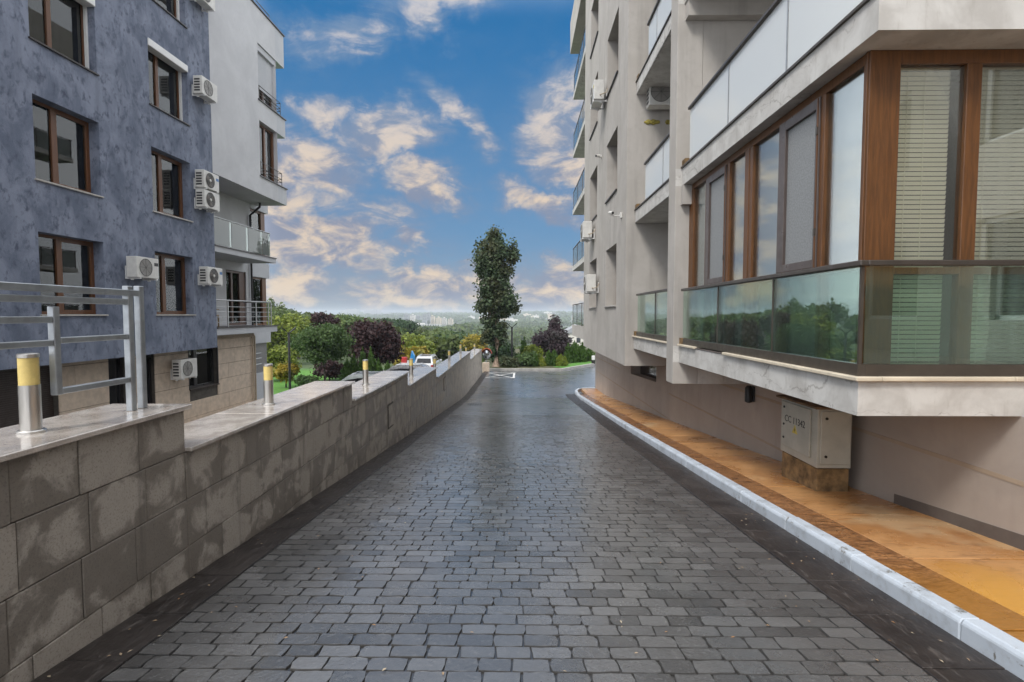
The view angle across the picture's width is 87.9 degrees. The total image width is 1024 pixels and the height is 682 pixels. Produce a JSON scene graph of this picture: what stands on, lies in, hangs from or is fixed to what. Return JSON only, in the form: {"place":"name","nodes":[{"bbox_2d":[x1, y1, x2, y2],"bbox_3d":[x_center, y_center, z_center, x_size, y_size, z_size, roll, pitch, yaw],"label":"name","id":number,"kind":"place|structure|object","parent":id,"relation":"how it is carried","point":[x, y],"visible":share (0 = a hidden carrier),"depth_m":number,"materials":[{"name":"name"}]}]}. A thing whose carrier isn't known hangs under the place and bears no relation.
{"place":"outdoors","nodes":[
{"label":"outdoors","id":0,"kind":"place"},
{"bbox_2d":[254,0,584,313],"label":"sky","id":1,"kind":"structure","parent":0,"point":[414,129],"materials":[{"name":"blue"}]},
{"bbox_2d":[31,365,1023,681],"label":"road","id":2,"kind":"structure","parent":0,"point":[371,569],"depth_m":3.74,"materials":[{"name":"stone"}]},
{"bbox_2d":[482,348,491,372],"bbox_3d":[-1.733,1.337,36.306,0.761,1.706,0.470,0,3,1],"label":"traffic mirror","id":3,"kind":"object","parent":2,"relation":"on","point":[486,354],"visible":0.94,"depth_m":36.21,"materials":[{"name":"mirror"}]},
{"bbox_2d":[47,443,969,676],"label":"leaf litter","id":4,"kind":"object","parent":2,"relation":"on","point":[471,631],"visible":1,"depth_m":3.24,"materials":[{"name":"plant"}]},
{"bbox_2d":[575,387,1023,679],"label":"kerb","id":5,"kind":"structure","parent":2,"relation":"on","point":[1005,650],"depth_m":3.78,"materials":[{"name":"concrete"}]},
{"bbox_2d":[484,349,594,370],"bbox_3d":[7.242,1.469,48.545,18.900,0.223,22.980,0,3,1],"label":"planting bed","id":6,"kind":"object","parent":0,"point":[557,368],"visible":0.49,"depth_m":38.32,"materials":[{"name":"concrete"}]},
{"bbox_2d":[467,224,522,366],"bbox_3d":[-1.201,-3.257,38.636,4.056,10.353,2.892,0,3,1],"label":"broadleaf tree","id":7,"kind":"object","parent":6,"relation":"on","point":[494,256],"visible":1,"depth_m":38.18,"materials":[{"name":"green plant"}]},
{"bbox_2d":[488,341,516,361],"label":"dark shrub","id":8,"kind":"object","parent":6,"relation":"on","point":[504,350],"visible":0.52,"depth_m":42.45,"materials":[{"name":"green plant"}]},
{"bbox_2d":[498,354,517,367],"bbox_3d":[-0.263,1.619,38.724,1.675,1.334,1.765,0,3,1],"label":"round shrub","id":9,"kind":"object","parent":6,"relation":"on","point":[505,361],"visible":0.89,"depth_m":38.26,"materials":[{"name":"green plant"}]},
{"bbox_2d":[507,323,516,357],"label":"street lamp","id":10,"kind":"object","parent":6,"relation":"on","point":[512,340],"visible":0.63,"depth_m":41.00,"materials":[{"name":"metal"}]},
{"bbox_2d":[518,336,526,353],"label":"column conifer","id":11,"kind":"object","parent":6,"relation":"on","point":[523,342],"depth_m":41.94,"materials":[{"name":"green plant"}]},
{"bbox_2d":[515,350,539,366],"bbox_3d":[1.233,1.493,39.546,1.983,1.650,1.898,2,4,40],"label":"round shrub","id":12,"kind":"object","parent":6,"relation":"on","point":[525,359],"visible":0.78,"depth_m":39.03,"materials":[{"name":"green plant"}]},
{"bbox_2d":[521,344,545,357],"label":"round shrub","id":13,"kind":"object","parent":6,"relation":"on","point":[533,347],"visible":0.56,"depth_m":41.28,"materials":[{"name":"green plant"}]},
{"bbox_2d":[531,353,538,366],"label":"column conifer","id":14,"kind":"object","parent":6,"relation":"on","point":[535,364],"depth_m":38.93,"materials":[{"name":"green plant"}]},
{"bbox_2d":[538,356,546,366],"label":"column conifer","id":15,"kind":"object","parent":6,"relation":"on","point":[542,362],"depth_m":39.13,"materials":[{"name":"green plant"}]},
{"bbox_2d":[544,350,551,365],"bbox_3d":[2.783,1.362,39.575,0.738,1.444,0.665,0,3,1],"label":"column conifer","id":16,"kind":"object","parent":6,"relation":"on","point":[548,358],"depth_m":39.43,"materials":[{"name":"green plant"}]},
{"bbox_2d":[529,315,573,356],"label":"purple grey shrub","id":17,"kind":"object","parent":6,"relation":"on","point":[554,335],"visible":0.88,"depth_m":43.11,"materials":[{"name":"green plant"}]},
{"bbox_2d":[551,349,557,365],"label":"column conifer","id":18,"kind":"object","parent":6,"relation":"on","point":[554,355],"depth_m":39.49,"materials":[{"name":"green plant"}]},
{"bbox_2d":[555,354,564,365],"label":"column conifer","id":19,"kind":"object","parent":6,"relation":"on","point":[560,360],"depth_m":39.09,"materials":[{"name":"green plant"}]},
{"bbox_2d":[562,356,568,365],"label":"column conifer","id":20,"kind":"object","parent":6,"relation":"on","point":[566,363],"depth_m":39.11,"materials":[{"name":"green plant"}]},
{"bbox_2d":[563,343,572,362],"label":"column conifer","id":21,"kind":"object","parent":6,"relation":"on","point":[567,353],"depth_m":41.86,"materials":[{"name":"green plant"}]},
{"bbox_2d":[571,340,579,362],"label":"column conifer","id":22,"kind":"object","parent":6,"relation":"on","point":[575,353],"depth_m":42.16,"materials":[{"name":"green plant"}]},
{"bbox_2d":[578,342,586,361],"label":"column conifer","id":23,"kind":"object","parent":6,"relation":"on","point":[582,353],"depth_m":42.63,"materials":[{"name":"green plant"}]},
{"bbox_2d":[585,348,592,360],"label":"column conifer","id":24,"kind":"object","parent":6,"relation":"on","point":[589,353],"depth_m":43.81,"materials":[{"name":"green plant"}]},
{"bbox_2d":[256,314,1023,416],"bbox_3d":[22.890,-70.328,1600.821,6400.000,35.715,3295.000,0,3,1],"label":"terrain","id":25,"kind":"structure","parent":0,"point":[305,370],"depth_m":47.34,"materials":[{"name":"plant"}]},
{"bbox_2d":[0,0,287,427],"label":"apartment building","id":26,"kind":"structure","parent":25,"relation":"on","point":[114,133],"depth_m":14.35,"materials":[{"name":"paint"}]},
{"bbox_2d":[28,0,99,75],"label":"window","id":27,"kind":"structure","parent":26,"relation":"in","point":[60,26],"depth_m":12.23,"materials":[{"name":"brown glass"}]},
{"bbox_2d":[32,99,103,197],"bbox_3d":[-10.243,-4.356,12.081,0.445,1.805,1.790,0,3,2],"label":"window","id":28,"kind":"structure","parent":26,"relation":"in","point":[61,139],"depth_m":12.18,"materials":[{"name":"brown glass"}]},
{"bbox_2d":[38,233,108,315],"bbox_3d":[-10.247,-1.480,12.225,0.452,1.805,1.790,0,3,2],"label":"window","id":29,"kind":"structure","parent":26,"relation":"in","point":[62,261],"depth_m":12.34,"materials":[{"name":"brown glass"}]},
{"bbox_2d":[108,357,123,403],"bbox_3d":[-10.661,1.493,14.192,0.080,2.200,0.630,0,3,2],"label":"side door","id":30,"kind":"structure","parent":26,"relation":"in","point":[115,367],"depth_m":14.32,"materials":[{"name":"black glass"}]},
{"bbox_2d":[125,256,158,281],"bbox_3d":[-9.794,-1.898,14.036,0.407,0.610,0.800,0,3,2],"label":"ac outdoor unit","id":31,"kind":"object","parent":26,"relation":"attached to","point":[142,268],"visible":1,"depth_m":13.79,"materials":[{"name":"white plastic"}]},
{"bbox_2d":[146,354,151,403],"bbox_3d":[-10.617,1.432,15.409,0.080,2.200,0.350,0,3,2],"label":"side door","id":32,"kind":"structure","parent":26,"relation":"in","point":[148,357],"depth_m":15.49,"materials":[{"name":"black glass"}]},
{"bbox_2d":[147,38,190,126],"bbox_3d":[-10.129,-7.446,15.409,0.465,1.805,1.730,0,3,2],"label":"window","id":33,"kind":"structure","parent":26,"relation":"in","point":[165,70],"depth_m":15.58,"materials":[{"name":"brown glass"}]},
{"bbox_2d":[152,0,187,28],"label":"window","id":34,"kind":"structure","parent":26,"relation":"in","point":[171,7],"depth_m":15.88,"materials":[{"name":"brown glass"}]},
{"bbox_2d":[151,150,193,222],"bbox_3d":[-10.119,-4.530,15.555,0.445,1.805,1.730,0,3,2],"label":"window","id":35,"kind":"structure","parent":26,"relation":"in","point":[166,172],"depth_m":15.72,"materials":[{"name":"brown glass"}]},
{"bbox_2d":[155,253,195,315],"bbox_3d":[-10.123,-1.654,15.699,0.452,1.805,1.730,0,3,2],"label":"window","id":36,"kind":"structure","parent":26,"relation":"in","point":[170,285],"depth_m":15.90,"materials":[{"name":"brown glass"}]},
{"bbox_2d":[170,358,196,380],"bbox_3d":[-10.209,0.879,16.571,0.407,0.650,0.899,0,3,2],"label":"ac outdoor unit","id":37,"kind":"object","parent":26,"relation":"attached to","point":[181,369],"visible":1,"depth_m":16.27,"materials":[{"name":"white plastic"}]},
{"bbox_2d":[190,0,214,12],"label":"ac outdoor unit","id":38,"kind":"object","parent":26,"relation":"attached to","point":[207,6],"visible":1,"depth_m":16.73,"materials":[{"name":"white plastic"}]},
{"bbox_2d":[188,346,219,390],"bbox_3d":[-10.454,0.888,17.876,0.270,1.360,1.620,0,3,2],"label":"ground floor window","id":39,"kind":"structure","parent":26,"relation":"in","point":[205,366],"depth_m":18.15,"materials":[{"name":"black glass"}]},
{"bbox_2d":[192,75,217,104],"bbox_3d":[-9.685,-7.883,16.776,0.407,0.610,0.919,0,3,2],"label":"ac outdoor unit","id":40,"kind":"object","parent":26,"relation":"attached to","point":[204,88],"visible":1,"depth_m":16.48,"materials":[{"name":"white plastic"}]},
{"bbox_2d":[193,169,218,192],"bbox_3d":[-9.683,-5.024,16.878,0.415,0.610,0.919,0,3,2],"label":"ac outdoor unit","id":41,"kind":"object","parent":26,"relation":"attached to","point":[206,180],"visible":0.98,"depth_m":16.53,"materials":[{"name":"white plastic"}]},
{"bbox_2d":[194,189,219,212],"bbox_3d":[-9.683,-4.425,16.908,0.415,0.610,0.919,0,3,2],"label":"ac outdoor unit","id":42,"kind":"object","parent":26,"relation":"attached to","point":[207,200],"visible":1,"depth_m":16.57,"materials":[{"name":"white plastic"}]},
{"bbox_2d":[198,266,222,286],"bbox_3d":[-9.681,-2.051,17.087,0.415,0.610,0.919,0,3,2],"label":"ac outdoor unit","id":43,"kind":"object","parent":26,"relation":"attached to","point":[210,276],"visible":1,"depth_m":16.75,"materials":[{"name":"white plastic"}]},
{"bbox_2d":[226,270,245,324],"bbox_3d":[-11.174,-1.731,21.403,0.090,2.180,1.450,0,3,2],"label":"balcony door","id":44,"kind":"structure","parent":26,"relation":"in","point":[235,280],"depth_m":21.55,"materials":[{"name":"brown glass"}]},
{"bbox_2d":[250,209,264,254],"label":"window","id":45,"kind":"structure","parent":26,"relation":"in","point":[257,219],"depth_m":23.26,"materials":[{"name":"brown glass"}]},
{"bbox_2d":[253,277,266,324],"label":"window","id":46,"kind":"structure","parent":26,"relation":"in","point":[259,284],"depth_m":23.52,"materials":[{"name":"brown glass"}]},
{"bbox_2d":[257,44,273,107],"bbox_3d":[-9.894,-10.426,21.132,0.225,2.115,1.430,0,3,2],"label":"shuttered window","id":47,"kind":"structure","parent":26,"relation":"in","point":[265,62],"depth_m":21.25,"materials":[{"name":"white plastic"}]},
{"bbox_2d":[259,124,273,181],"bbox_3d":[-10.287,-7.508,21.308,0.790,2.090,1.400,0,3,2],"label":"corner window","id":48,"kind":"structure","parent":26,"relation":"in","point":[266,137],"depth_m":21.51,"materials":[{"name":"brown glass"}]},
{"bbox_2d":[0,349,481,681],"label":"retaining wall","id":49,"kind":"structure","parent":25,"relation":"on","point":[112,516],"depth_m":3.52,"materials":[{"name":"stone"}]},
{"bbox_2d":[15,353,46,434],"bbox_3d":[-2.649,0.286,2.916,0.132,0.438,0.132,0,3,1],"label":"bollard light","id":50,"kind":"object","parent":49,"relation":"on","point":[29,398],"visible":1,"depth_m":2.88,"materials":[{"name":"metal"}]},
{"bbox_2d":[0,281,147,410],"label":"tube railing","id":51,"kind":"object","parent":49,"relation":"on","point":[54,341],"visible":1,"depth_m":3.20,"materials":[{"name":"metal"}]},
{"bbox_2d":[262,363,275,405],"bbox_3d":[-2.609,0.463,5.688,0.132,0.438,0.132,0,3,1],"label":"bollard light","id":52,"kind":"object","parent":49,"relation":"on","point":[268,384],"visible":1,"depth_m":5.65,"materials":[{"name":"metal"}]},
{"bbox_2d":[362,359,369,384],"bbox_3d":[-2.558,0.543,9.276,0.132,0.438,0.132,0,3,1],"label":"bollard light","id":53,"kind":"object","parent":49,"relation":"on","point":[365,373],"visible":1,"depth_m":9.24,"materials":[{"name":"metal"}]},
{"bbox_2d":[409,358,413,375],"bbox_3d":[-2.503,0.653,13.186,0.132,0.438,0.132,0,3,1],"label":"bollard light","id":54,"kind":"object","parent":49,"relation":"on","point":[411,366],"visible":1,"depth_m":13.15,"materials":[{"name":"metal"}]},
{"bbox_2d":[257,313,308,359],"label":"valley tree","id":55,"kind":"object","parent":25,"relation":"on","point":[279,336],"visible":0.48,"depth_m":59.12,"materials":[{"name":"green plant"}]},
{"bbox_2d":[267,344,301,380],"bbox_3d":[-17.550,1.623,40.568,3.041,2.794,3.195,0,3,1],"label":"yellow shrub","id":56,"kind":"object","parent":25,"relation":"on","point":[277,355],"visible":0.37,"depth_m":39.73,"materials":[{"name":"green plant"}]},
{"bbox_2d":[267,305,304,321],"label":"valley tree","id":57,"kind":"object","parent":25,"relation":"on","point":[280,314],"visible":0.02,"depth_m":75.33,"materials":[{"name":"green plant"}]},
{"bbox_2d":[273,361,299,387],"bbox_3d":[-15.459,2.280,36.376,1.755,1.851,1.897,-1,3,-26],"label":"yellow shrub","id":58,"kind":"object","parent":25,"relation":"on","point":[281,371],"visible":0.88,"depth_m":36.04,"materials":[{"name":"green plant"}]},
{"bbox_2d":[281,327,295,388],"bbox_3d":[-13.541,1.222,32.298,0.840,4.167,0.260,-2,3,-28],"label":"street lamp","id":59,"kind":"object","parent":25,"relation":"on","point":[289,365],"visible":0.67,"depth_m":32.24,"materials":[{"name":"metal"}]},
{"bbox_2d":[277,314,310,358],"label":"valley tree","id":60,"kind":"object","parent":25,"relation":"on","point":[308,322],"visible":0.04,"depth_m":73.29,"materials":[{"name":"green plant"}]},
{"bbox_2d":[294,374,320,386],"bbox_3d":[-13.261,2.683,34.332,1.676,1.216,1.631,0,3,1],"label":"green shrub","id":61,"kind":"object","parent":25,"relation":"on","point":[301,380],"visible":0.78,"depth_m":34.05,"materials":[{"name":"green plant"}]},
{"bbox_2d":[286,317,356,380],"bbox_3d":[-13.032,0.795,36.379,4.348,4.830,4.442,-2,4,-39],"label":"round tree","id":62,"kind":"object","parent":25,"relation":"on","point":[323,343],"visible":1,"depth_m":35.37,"materials":[{"name":"green plant"}]},
{"bbox_2d":[309,311,340,329],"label":"purple tree","id":63,"kind":"object","parent":25,"relation":"on","point":[320,318],"visible":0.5,"depth_m":49.28,"materials":[{"name":"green plant"}]},
{"bbox_2d":[310,359,343,380],"bbox_3d":[-13.852,2.142,40.347,2.844,1.797,2.972,1,3,19],"label":"purple shrub","id":64,"kind":"object","parent":25,"relation":"on","point":[333,369],"visible":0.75,"depth_m":39.58,"materials":[{"name":"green plant"}]},
{"bbox_2d":[338,358,350,380],"bbox_3d":[-11.994,2.280,38.336,1.226,2.172,1.149,0,3,1],"label":"column conifer","id":65,"kind":"object","parent":25,"relation":"on","point":[345,371],"depth_m":38.09,"materials":[{"name":"green plant"}]},
{"bbox_2d":[351,308,358,313],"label":"ridge block","id":66,"kind":"structure","parent":25,"relation":"on","point":[354,311],"depth_m":2348.73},
{"bbox_2d":[334,313,376,334],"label":"valley tree","id":67,"kind":"object","parent":25,"relation":"on","point":[348,319],"visible":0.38,"depth_m":84.54,"materials":[{"name":"green plant"}]},
{"bbox_2d":[345,318,404,367],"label":"purple tree","id":68,"kind":"object","parent":25,"relation":"on","point":[382,339],"visible":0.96,"depth_m":40.81,"materials":[{"name":"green plant"}]},
{"bbox_2d":[376,317,420,332],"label":"valley tree","id":69,"kind":"object","parent":25,"relation":"on","point":[410,325],"visible":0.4,"depth_m":109.53,"materials":[{"name":"green plant"}]},
{"bbox_2d":[393,345,410,365],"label":"valley tree","id":70,"kind":"object","parent":25,"relation":"on","point":[406,351],"visible":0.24,"depth_m":55.64,"materials":[{"name":"yellow plant"}]},
{"bbox_2d":[404,313,409,320],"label":"tower block","id":71,"kind":"structure","parent":25,"relation":"on","point":[406,316],"depth_m":1175.88,"materials":[{"name":"concrete"}]},
{"bbox_2d":[410,314,415,320],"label":"tower block","id":72,"kind":"structure","parent":25,"relation":"on","point":[412,317],"depth_m":1200.79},
{"bbox_2d":[400,332,437,354],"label":"valley tree","id":73,"kind":"object","parent":25,"relation":"on","point":[411,340],"visible":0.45,"depth_m":62.79,"materials":[{"name":"green plant"}]},
{"bbox_2d":[410,346,429,359],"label":"valley tree","id":74,"kind":"object","parent":25,"relation":"on","point":[417,351],"visible":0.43,"depth_m":57.72,"materials":[{"name":"yellow plant"}]},
{"bbox_2d":[422,313,427,323],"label":"tower block","id":75,"kind":"structure","parent":25,"relation":"on","point":[424,317],"depth_m":1175.51,"materials":[{"name":"concrete"}]},
{"bbox_2d":[266,297,587,361],"bbox_3d":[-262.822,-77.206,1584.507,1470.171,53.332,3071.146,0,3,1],"label":"forest","id":76,"kind":"object","parent":25,"relation":"on","point":[527,326],"visible":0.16,"depth_m":472.80,"materials":[{"name":"green plant"}]},
{"bbox_2d":[416,323,440,325],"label":"block","id":77,"kind":"structure","parent":25,"relation":"on","point":[429,324],"depth_m":1126.30,"materials":[{"name":"concrete"}]},
{"bbox_2d":[431,315,434,323],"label":"tower block","id":78,"kind":"structure","parent":25,"relation":"on","point":[432,319],"depth_m":1225.42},
{"bbox_2d":[419,328,454,335],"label":"valley tree","id":79,"kind":"object","parent":25,"relation":"on","point":[434,331],"visible":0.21,"depth_m":95.74,"materials":[{"name":"green plant"}]},
{"bbox_2d":[436,316,441,324],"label":"tower block","id":80,"kind":"structure","parent":25,"relation":"on","point":[438,319],"depth_m":1175.20,"materials":[{"name":"concrete"}]},
{"bbox_2d":[442,317,446,324],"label":"tower block","id":81,"kind":"structure","parent":25,"relation":"on","point":[444,320],"depth_m":1200.11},
{"bbox_2d":[433,329,461,338],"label":"valley tree","id":82,"kind":"object","parent":25,"relation":"on","point":[447,335],"visible":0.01,"depth_m":74.28,"materials":[{"name":"green plant"}]},
{"bbox_2d":[451,330,472,338],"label":"valley tree","id":83,"kind":"object","parent":25,"relation":"on","point":[460,333],"visible":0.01,"depth_m":83.21,"materials":[{"name":"green plant"}]},
{"bbox_2d":[460,333,489,351],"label":"yellow tree","id":84,"kind":"object","parent":25,"relation":"on","point":[469,341],"visible":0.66,"depth_m":60.92,"materials":[{"name":"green plant"}]},
{"bbox_2d":[564,324,582,345],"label":"white house","id":85,"kind":"structure","parent":25,"relation":"on","point":[576,339],"depth_m":159.89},
{"bbox_2d":[570,0,1023,550],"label":"grey apartment building","id":86,"kind":"structure","parent":25,"relation":"on","point":[820,202],"depth_m":5.14,"materials":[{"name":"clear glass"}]},
{"bbox_2d":[580,221,594,242],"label":"ac outdoor unit","id":87,"kind":"object","parent":86,"relation":"attached to","point":[586,233],"visible":1,"depth_m":17.61,"materials":[{"name":"white plastic"}]},
{"bbox_2d":[583,274,598,294],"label":"ac outdoor unit","id":88,"kind":"object","parent":86,"relation":"attached to","point":[590,287],"visible":1,"depth_m":16.70,"materials":[{"name":"white plastic"}]},
{"bbox_2d":[590,31,598,58],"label":"window","id":89,"kind":"structure","parent":86,"relation":"in","point":[597,31],"depth_m":17.67,"materials":[{"name":"black glass"}]},
{"bbox_2d":[590,80,607,110],"bbox_3d":[2.515,-7.134,15.421,0.415,0.610,0.916,0,3,1],"label":"ac outdoor unit","id":90,"kind":"object","parent":86,"relation":"attached to","point":[597,93],"visible":1,"depth_m":15.14,"materials":[{"name":"white plastic"}]},
{"bbox_2d":[605,189,616,203],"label":"window","id":91,"kind":"structure","parent":86,"relation":"in","point":[615,190],"depth_m":14.35,"materials":[{"name":"black glass"}]},
{"bbox_2d":[605,70,617,99],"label":"window","id":92,"kind":"structure","parent":86,"relation":"in","point":[616,73],"depth_m":14.24,"materials":[{"name":"black glass"}]},
{"bbox_2d":[608,211,621,218],"bbox_3d":[2.534,-3.089,12.957,0.330,0.177,0.186,-1,3,-18],"label":"security camera","id":93,"kind":"object","parent":86,"relation":"attached to","point":[612,213],"visible":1,"depth_m":12.93,"materials":[{"name":"white plastic"}]},
{"bbox_2d":[640,366,656,378],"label":"basement window","id":94,"kind":"structure","parent":86,"relation":"in","point":[650,371],"depth_m":16.83,"materials":[{"name":"black glass"}]},
{"bbox_2d":[644,119,659,124],"bbox_3d":[3.250,-5.080,12.327,0.380,0.139,0.060,0,3,1],"label":"foam patch","id":95,"kind":"object","parent":86,"relation":"attached to","point":[652,121],"visible":1,"depth_m":12.31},
{"bbox_2d":[646,87,669,109],"bbox_3d":[3.473,-5.600,12.082,0.779,0.580,0.400,0,3,1],"label":"ac outdoor unit","id":96,"kind":"object","parent":86,"relation":"attached to","point":[658,97],"visible":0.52,"depth_m":11.91,"materials":[{"name":"metal"}]},
{"bbox_2d":[744,385,754,402],"bbox_3d":[3.981,0.892,8.900,0.152,0.290,0.121,0,3,1],"label":"wall lamp","id":97,"kind":"object","parent":86,"relation":"attached to","point":[749,394],"visible":1,"depth_m":8.85,"materials":[{"name":"metal"}]},
{"bbox_2d":[688,49,1023,363],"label":"bay window","id":98,"kind":"structure","parent":86,"relation":"in","point":[877,163],"depth_m":4.47,"materials":[{"name":"brown glass"}]},
{"bbox_2d":[580,388,1023,641],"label":"sidewalk","id":99,"kind":"structure","parent":0,"point":[979,576],"depth_m":4.70,"materials":[{"name":"tile"}]},
{"bbox_2d":[776,394,851,491],"bbox_3d":[3.688,1.268,6.524,0.450,1.114,0.950,0,3,1],"label":"electrical cabinet","id":100,"kind":"object","parent":99,"relation":"on","point":[816,445],"visible":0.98,"depth_m":6.15,"materials":[{"name":"beige metal"}]},
{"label":"parking area","id":101,"kind":"structure","parent":0,"visible":0},
{"bbox_2d":[349,352,358,374],"bbox_3d":[-11.407,2.088,38.305,0.874,2.639,0.886,-1,3,-24],"label":"column conifer","id":102,"kind":"object","parent":101,"relation":"on","point":[354,367],"depth_m":38.15,"materials":[{"name":"green plant"}]},
{"bbox_2d":[341,371,381,381],"bbox_3d":[-8.868,2.647,30.500,4.520,1.706,2.120,0,3,-5],"label":"parked car","id":103,"kind":"object","parent":101,"relation":"on","point":[357,376],"visible":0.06,"depth_m":29.86,"materials":[{"name":"silver metal"}]},
{"bbox_2d":[357,346,365,370],"bbox_3d":[-10.759,1.867,38.315,0.844,3.013,0.878,0,3,1],"label":"column conifer","id":104,"kind":"object","parent":101,"relation":"on","point":[361,358],"depth_m":38.12,"materials":[{"name":"green plant"}]},
{"bbox_2d":[367,346,375,370],"bbox_3d":[-10.210,1.832,38.261,0.892,3.015,0.854,-2,3,-35],"label":"column conifer","id":105,"kind":"object","parent":101,"relation":"on","point":[371,363],"depth_m":38.15,"materials":[{"name":"green plant"}]},
{"bbox_2d":[374,357,382,370],"bbox_3d":[-9.631,2.228,38.314,0.850,2.138,0.896,0,3,1],"label":"column conifer","id":106,"kind":"object","parent":101,"relation":"on","point":[378,366],"depth_m":38.16,"materials":[{"name":"green plant"}]},
{"bbox_2d":[384,360,390,370],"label":"column conifer","id":107,"kind":"object","parent":101,"relation":"on","point":[387,366],"depth_m":38.17,"materials":[{"name":"green plant"}]},
{"bbox_2d":[386,363,428,370],"bbox_3d":[-7.494,2.369,35.673,4.520,1.706,2.120,0,3,1],"label":"parked car","id":108,"kind":"object","parent":101,"relation":"on","point":[402,367],"visible":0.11,"depth_m":35.01,"materials":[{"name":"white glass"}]},
{"bbox_2d":[401,351,414,363],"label":"playground slide","id":109,"kind":"object","parent":101,"relation":"on","point":[404,360],"visible":0.23,"depth_m":48.54,"materials":[{"name":"blue plastic"}]},
{"bbox_2d":[413,354,441,366],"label":"parked car","id":110,"kind":"object","parent":101,"relation":"on","point":[426,359],"visible":0.38,"depth_m":43.40,"materials":[{"name":"silver metal"}]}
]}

